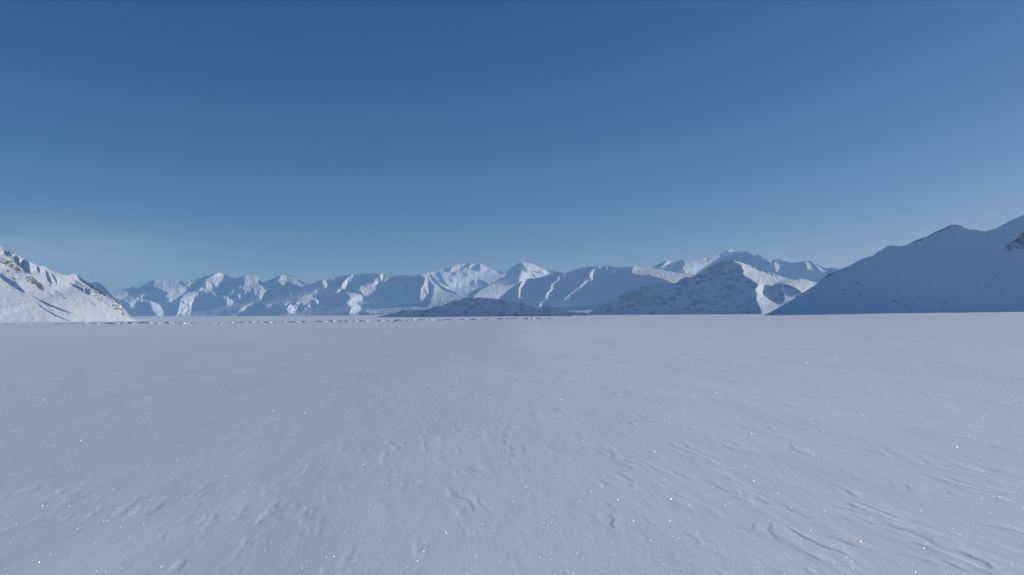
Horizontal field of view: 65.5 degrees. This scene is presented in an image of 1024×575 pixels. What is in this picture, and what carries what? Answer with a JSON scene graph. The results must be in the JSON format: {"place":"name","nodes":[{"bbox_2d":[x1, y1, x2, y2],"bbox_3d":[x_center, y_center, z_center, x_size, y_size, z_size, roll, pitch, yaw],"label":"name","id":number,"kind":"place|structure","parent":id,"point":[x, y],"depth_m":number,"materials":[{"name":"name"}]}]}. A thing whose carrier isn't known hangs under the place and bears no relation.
{"place":"outdoors","nodes":[
{"label":"outdoors","id":0,"kind":"place"},
{"bbox_2d":[0,245,135,321],"bbox_3d":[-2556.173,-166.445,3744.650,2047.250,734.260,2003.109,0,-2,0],"label":"mountain","id":1,"kind":"structure","parent":0,"point":[30,292],"depth_m":3442.77,"materials":[{"name":"white snow"}]},
{"bbox_2d":[90,282,121,306],"bbox_3d":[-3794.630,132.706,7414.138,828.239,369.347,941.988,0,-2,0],"label":"mountain","id":2,"kind":"structure","parent":0,"point":[101,287],"depth_m":7348.04,"materials":[{"name":"white snow"}]},
{"bbox_2d":[109,273,308,315],"bbox_3d":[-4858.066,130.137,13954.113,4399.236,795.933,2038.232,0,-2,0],"label":"mountain","id":3,"kind":"structure","parent":0,"point":[217,294],"depth_m":13469.72,"materials":[{"name":"white snow"}]},
{"bbox_2d":[237,273,462,315],"bbox_3d":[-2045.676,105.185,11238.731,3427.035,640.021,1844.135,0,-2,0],"label":"mountain","id":4,"kind":"structure","parent":0,"point":[371,294],"depth_m":11005.97,"materials":[{"name":"white snow"}]},
{"bbox_2d":[422,263,505,297],"bbox_3d":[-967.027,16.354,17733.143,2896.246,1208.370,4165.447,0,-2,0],"label":"mountain","id":5,"kind":"structure","parent":0,"point":[463,280],"depth_m":17932.30,"materials":[{"name":"white snow"}]},
{"bbox_2d":[379,297,571,316],"bbox_3d":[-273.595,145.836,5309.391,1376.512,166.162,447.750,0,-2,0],"label":"hill","id":6,"kind":"structure","parent":0,"point":[477,307],"depth_m":5260.02,"materials":[{"name":"white snow"}]},
{"bbox_2d":[0,312,1023,574],"bbox_3d":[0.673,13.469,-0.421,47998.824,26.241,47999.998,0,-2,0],"label":"snowfield","id":7,"kind":"structure","parent":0,"point":[764,444],"depth_m":9.80,"materials":[{"name":"white snow"}]},
{"bbox_2d":[0,0,1023,290],"label":"sky","id":8,"kind":"structure","parent":0,"point":[142,142],"materials":[{"name":"blue"}]},
{"bbox_2d":[467,262,561,298],"bbox_3d":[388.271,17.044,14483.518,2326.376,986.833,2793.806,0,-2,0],"label":"mountain","id":9,"kind":"structure","parent":0,"point":[515,275],"depth_m":14278.44,"materials":[{"name":"white snow"}]},
{"bbox_2d":[569,312,595,315],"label":"hill","id":10,"kind":"structure","parent":0,"point":[576,313],"depth_m":5951.45,"materials":[{"name":"white snow"}]},
{"bbox_2d":[499,266,694,312],"bbox_3d":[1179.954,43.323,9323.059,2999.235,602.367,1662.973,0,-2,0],"label":"mountain","id":11,"kind":"structure","parent":0,"point":[586,289],"depth_m":9132.16,"materials":[{"name":"white snow"}]},
{"bbox_2d":[589,260,816,314],"bbox_3d":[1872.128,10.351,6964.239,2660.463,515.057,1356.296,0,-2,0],"label":"mountain","id":12,"kind":"structure","parent":0,"point":[729,287],"depth_m":6720.23,"materials":[{"name":"white snow"}]},
{"bbox_2d":[651,249,839,282],"bbox_3d":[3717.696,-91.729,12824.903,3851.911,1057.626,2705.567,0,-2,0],"label":"mountain","id":13,"kind":"structure","parent":0,"point":[812,271],"depth_m":12491.82,"materials":[{"name":"white snow"}]},
{"bbox_2d":[763,215,1023,315],"bbox_3d":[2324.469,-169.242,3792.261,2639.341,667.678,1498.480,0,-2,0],"label":"mountain","id":14,"kind":"structure","parent":0,"point":[955,268],"depth_m":3469.01,"materials":[{"name":"white snow"}]}
]}

